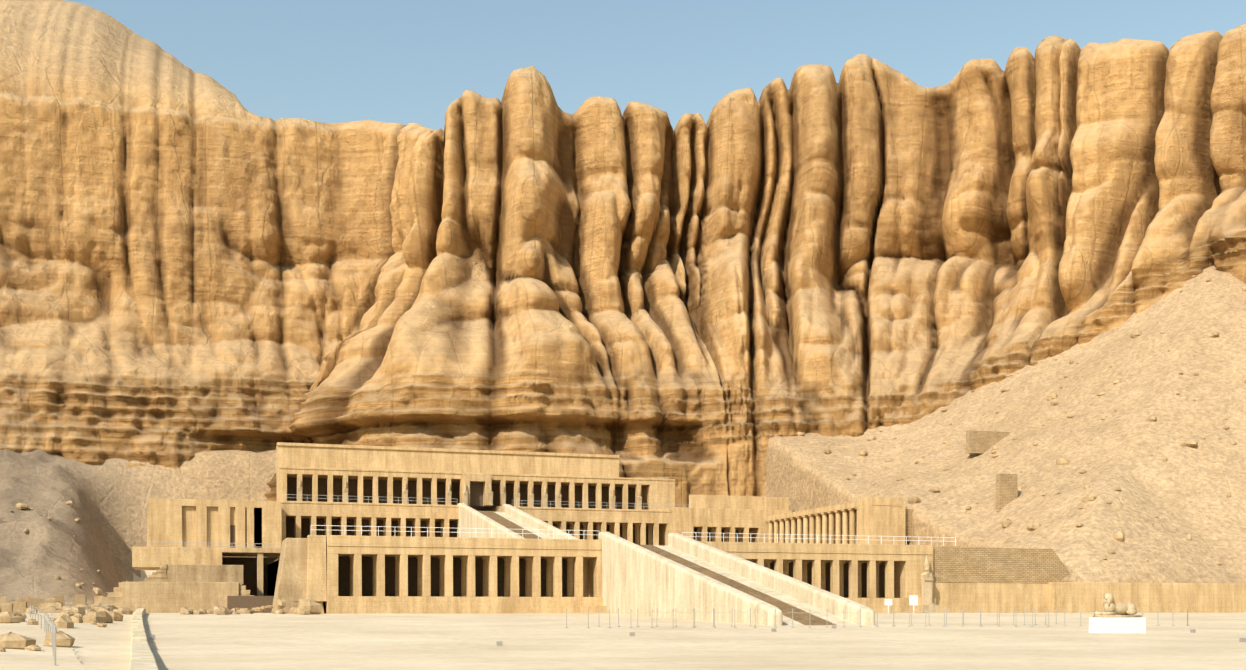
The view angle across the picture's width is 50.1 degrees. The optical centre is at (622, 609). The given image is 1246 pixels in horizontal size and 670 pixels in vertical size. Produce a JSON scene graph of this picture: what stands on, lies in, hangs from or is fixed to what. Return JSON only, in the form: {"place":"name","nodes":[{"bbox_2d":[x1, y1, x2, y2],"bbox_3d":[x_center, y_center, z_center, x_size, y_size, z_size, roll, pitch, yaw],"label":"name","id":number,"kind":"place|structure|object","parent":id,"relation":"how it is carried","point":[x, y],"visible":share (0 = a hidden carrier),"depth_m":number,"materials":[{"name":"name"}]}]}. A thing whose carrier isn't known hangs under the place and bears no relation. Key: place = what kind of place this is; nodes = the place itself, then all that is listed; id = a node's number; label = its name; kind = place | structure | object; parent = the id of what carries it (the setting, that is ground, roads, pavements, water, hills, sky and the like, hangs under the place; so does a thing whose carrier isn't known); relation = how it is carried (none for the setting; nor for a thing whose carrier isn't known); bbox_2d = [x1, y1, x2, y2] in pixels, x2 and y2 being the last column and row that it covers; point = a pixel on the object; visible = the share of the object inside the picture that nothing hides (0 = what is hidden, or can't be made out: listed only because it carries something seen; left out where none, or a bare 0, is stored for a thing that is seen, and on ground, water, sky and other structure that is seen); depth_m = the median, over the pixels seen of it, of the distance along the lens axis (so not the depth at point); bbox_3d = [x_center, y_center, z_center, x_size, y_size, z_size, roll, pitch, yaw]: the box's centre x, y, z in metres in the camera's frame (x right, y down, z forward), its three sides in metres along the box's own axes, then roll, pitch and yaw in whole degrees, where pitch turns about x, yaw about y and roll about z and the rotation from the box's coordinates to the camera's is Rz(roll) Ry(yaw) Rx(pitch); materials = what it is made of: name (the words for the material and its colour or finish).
{"place":"outdoors","nodes":[
{"label":"outdoors","id":0,"kind":"place"},
{"bbox_2d":[96,477,668,613],"bbox_3d":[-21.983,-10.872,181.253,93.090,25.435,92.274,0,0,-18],"label":"ruined walls","id":1,"kind":"structure","parent":0,"point":[169,588],"depth_m":153.93,"materials":[{"name":"beige stone"}]},
{"bbox_2d":[0,0,1245,506],"bbox_3d":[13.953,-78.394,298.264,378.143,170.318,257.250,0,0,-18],"label":"cliff face","id":2,"kind":"object","parent":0,"point":[192,262],"visible":0.83,"depth_m":271.83},
{"bbox_2d":[0,265,1245,669],"bbox_3d":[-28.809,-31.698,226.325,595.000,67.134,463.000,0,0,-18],"label":"sandy ground","id":3,"kind":"structure","parent":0,"point":[110,497],"depth_m":183.72,"materials":[{"name":"beige sand"}]},
{"bbox_2d":[0,594,103,612],"bbox_3d":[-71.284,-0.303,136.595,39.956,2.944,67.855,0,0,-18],"label":"ruined walls","id":4,"kind":"structure","parent":3,"relation":"on","point":[24,604],"depth_m":128.84,"materials":[{"name":"stone"}]},
{"bbox_2d":[30,601,105,665],"bbox_3d":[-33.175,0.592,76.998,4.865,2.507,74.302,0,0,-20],"label":"barrier posts","id":5,"kind":"object","parent":3,"relation":"on","point":[54,626],"visible":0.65,"depth_m":61.85,"materials":[{"name":"silver metal"}]},
{"bbox_2d":[30,603,105,632],"bbox_3d":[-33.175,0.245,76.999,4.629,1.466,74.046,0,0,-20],"label":"barrier rope","id":6,"kind":"object","parent":5,"relation":"attached to","point":[57,608],"visible":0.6,"depth_m":85.76,"materials":[{"name":"beige fabric"}]},
{"bbox_2d":[129,608,158,669],"bbox_3d":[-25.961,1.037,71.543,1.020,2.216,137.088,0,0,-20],"label":"low wall","id":7,"kind":"structure","parent":3,"relation":"on","point":[142,657],"depth_m":45.81,"materials":[{"name":"stone"}]},
{"bbox_2d":[0,599,321,651],"bbox_3d":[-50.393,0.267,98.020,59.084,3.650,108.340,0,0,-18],"label":"stone blocks","id":8,"kind":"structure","parent":3,"relation":"on","point":[98,616],"depth_m":92.25,"materials":[{"name":"stone"}]},
{"bbox_2d":[132,442,1048,613],"bbox_3d":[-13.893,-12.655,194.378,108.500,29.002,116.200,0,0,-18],"label":"temple","id":9,"kind":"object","parent":3,"relation":"on","point":[895,569],"visible":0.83,"depth_m":194.39,"materials":[{"name":"beige stone"}]},
{"bbox_2d":[149,542,277,547],"bbox_3d":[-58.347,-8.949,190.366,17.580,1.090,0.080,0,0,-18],"label":"railing","id":10,"kind":"object","parent":9,"relation":"on","point":[220,546],"visible":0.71,"depth_m":190.29,"materials":[{"name":"silver metal"}]},
{"bbox_2d":[286,494,451,504],"bbox_3d":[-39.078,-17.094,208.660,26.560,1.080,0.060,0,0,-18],"label":"railing","id":11,"kind":"object","parent":9,"relation":"on","point":[398,500],"visible":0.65,"depth_m":208.49,"materials":[{"name":"silver metal"}]},
{"bbox_2d":[311,525,596,538],"bbox_3d":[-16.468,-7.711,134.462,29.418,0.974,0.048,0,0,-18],"label":"terrace railing","id":12,"kind":"object","parent":9,"relation":"on","point":[411,531],"visible":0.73,"depth_m":134.51,"materials":[{"name":"grey metal"}]},
{"bbox_2d":[297,479,641,509],"bbox_3d":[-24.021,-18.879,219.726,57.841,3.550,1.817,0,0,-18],"label":"statues","id":13,"kind":"object","parent":9,"relation":"on","point":[490,495],"visible":1,"depth_m":221.51,"materials":[{"name":"stone"}]},
{"bbox_2d":[462,473,490,505],"bbox_3d":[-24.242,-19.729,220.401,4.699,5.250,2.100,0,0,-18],"label":"doorway","id":14,"kind":"structure","parent":9,"relation":"on","point":[468,478],"depth_m":219.69,"materials":[{"name":"stone"}]},
{"bbox_2d":[457,503,577,538],"bbox_3d":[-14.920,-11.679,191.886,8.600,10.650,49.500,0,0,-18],"label":"ramp side walls","id":15,"kind":"structure","parent":9,"relation":"on","point":[469,517],"depth_m":197.97,"materials":[{"name":"beige stone"}]},
{"bbox_2d":[495,512,552,538],"bbox_3d":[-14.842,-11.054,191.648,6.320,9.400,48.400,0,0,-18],"label":"ramp","id":16,"kind":"structure","parent":9,"relation":"attached to","point":[542,535],"depth_m":199.55,"materials":[{"name":"beige stone"}]},
{"bbox_2d":[478,511,541,538],"bbox_3d":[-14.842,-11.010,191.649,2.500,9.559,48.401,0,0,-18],"label":"ramp","id":17,"kind":"structure","parent":16,"relation":"on","point":[506,523],"depth_m":198.03,"materials":[{"name":"brown stone"}]},
{"bbox_2d":[222,477,866,612],"bbox_3d":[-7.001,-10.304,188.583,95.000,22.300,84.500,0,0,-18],"label":"temple interior shade","id":18,"kind":"object","parent":9,"relation":"in","point":[249,564],"visible":0.21,"depth_m":211.48,"materials":[{"name":"brown stone"}]},
{"bbox_2d":[512,500,688,510],"bbox_3d":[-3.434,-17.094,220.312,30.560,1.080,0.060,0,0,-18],"label":"railing","id":19,"kind":"object","parent":9,"relation":"on","point":[597,505],"visible":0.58,"depth_m":220.22,"materials":[{"name":"silver metal"}]},
{"bbox_2d":[682,532,955,545],"bbox_3d":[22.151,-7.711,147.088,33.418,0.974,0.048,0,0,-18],"label":"terrace railing","id":20,"kind":"object","parent":9,"relation":"on","point":[750,537],"visible":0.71,"depth_m":146.31,"materials":[{"name":"grey metal"}]},
{"bbox_2d":[905,509,1069,582],"bbox_3d":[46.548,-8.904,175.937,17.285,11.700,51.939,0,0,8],"label":"retaining wall blocks","id":21,"kind":"structure","parent":9,"relation":"on","point":[989,565],"depth_m":154.02,"materials":[{"name":"stone"}]},
{"bbox_2d":[2,275,1245,594],"bbox_3d":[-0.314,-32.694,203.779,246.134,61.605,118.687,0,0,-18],"label":"scree rocks","id":22,"kind":"object","parent":3,"relation":"on","point":[1088,497],"visible":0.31,"depth_m":201.52,"materials":[{"name":"stone"}]},
{"bbox_2d":[597,608,750,626],"bbox_3d":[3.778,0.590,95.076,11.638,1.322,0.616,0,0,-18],"label":"barrier posts","id":23,"kind":"object","parent":3,"relation":"on","point":[675,626],"visible":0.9,"depth_m":95.06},
{"bbox_2d":[601,611,747,612],"bbox_3d":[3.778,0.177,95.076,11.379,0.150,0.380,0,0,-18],"label":"rope barrier","id":24,"kind":"object","parent":23,"relation":"attached to","point":[678,611],"visible":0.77,"depth_m":95.12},
{"bbox_2d":[150,625,1245,645],"bbox_3d":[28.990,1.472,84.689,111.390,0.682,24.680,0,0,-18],"label":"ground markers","id":25,"kind":"object","parent":3,"relation":"on","point":[499,643],"visible":0.94,"depth_m":76.64,"materials":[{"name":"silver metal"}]},
{"bbox_2d":[599,532,874,625],"bbox_3d":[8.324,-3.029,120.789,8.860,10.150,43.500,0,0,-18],"label":"ramp side walls","id":26,"kind":"structure","parent":3,"relation":"on","point":[643,580],"depth_m":119.26,"materials":[{"name":"beige stone"}]},
{"bbox_2d":[639,545,857,624],"bbox_3d":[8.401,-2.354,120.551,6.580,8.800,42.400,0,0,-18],"label":"ramp","id":27,"kind":"structure","parent":3,"relation":"on","point":[799,604],"depth_m":115.41,"materials":[{"name":"beige stone"}]},
{"bbox_2d":[565,609,1187,627],"bbox_3d":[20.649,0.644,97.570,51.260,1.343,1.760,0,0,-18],"label":"barrier posts","id":28,"kind":"object","parent":3,"relation":"on","point":[860,619],"visible":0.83,"depth_m":97.08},
{"bbox_2d":[567,611,1186,612],"bbox_3d":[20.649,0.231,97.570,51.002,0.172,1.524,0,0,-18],"label":"rope barrier","id":29,"kind":"object","parent":28,"relation":"attached to","point":[897,612],"visible":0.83,"depth_m":98.09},
{"bbox_2d":[885,595,917,613],"bbox_3d":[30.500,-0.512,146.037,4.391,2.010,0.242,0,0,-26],"label":"signs","id":30,"kind":"object","parent":3,"relation":"on","point":[913,600],"visible":0.98,"depth_m":146.66,"materials":[{"name":"white paint"}]},
{"bbox_2d":[918,555,939,612],"bbox_3d":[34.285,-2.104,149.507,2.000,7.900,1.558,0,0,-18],"label":"statue","id":31,"kind":"object","parent":3,"relation":"on","point":[927,604],"visible":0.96,"depth_m":149.48,"materials":[{"name":"stone"}]},
{"bbox_2d":[892,608,1056,625],"bbox_3d":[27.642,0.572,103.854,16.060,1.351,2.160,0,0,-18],"label":"barrier posts","id":32,"kind":"object","parent":3,"relation":"on","point":[997,617],"visible":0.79,"depth_m":103.68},
{"bbox_2d":[896,610,1055,611],"bbox_3d":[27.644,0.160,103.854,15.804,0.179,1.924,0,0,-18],"label":"rope barrier","id":33,"kind":"object","parent":32,"relation":"attached to","point":[1000,611],"visible":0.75,"depth_m":104.58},
{"bbox_2d":[1089,593,1145,632],"bbox_3d":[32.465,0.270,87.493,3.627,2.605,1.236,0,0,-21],"label":"sphinx","id":34,"kind":"object","parent":3,"relation":"on","point":[1120,617],"visible":1,"depth_m":87.03,"materials":[{"name":"stone"}]},
{"bbox_2d":[1049,582,1245,612],"bbox_3d":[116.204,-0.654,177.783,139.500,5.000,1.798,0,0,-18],"label":"long wall","id":35,"kind":"structure","parent":3,"relation":"on","point":[1075,597],"depth_m":159.74,"materials":[{"name":"stone"}]},
{"bbox_2d":[64,0,1245,130],"label":"sky","id":36,"kind":"structure","parent":0,"point":[404,62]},
{"bbox_2d":[965,430,1017,508],"bbox_3d":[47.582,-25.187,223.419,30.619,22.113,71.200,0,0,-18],"label":"ruined walls","id":37,"kind":"structure","parent":0,"point":[979,442],"depth_m":211.65,"materials":[{"name":"stone"}]}
]}

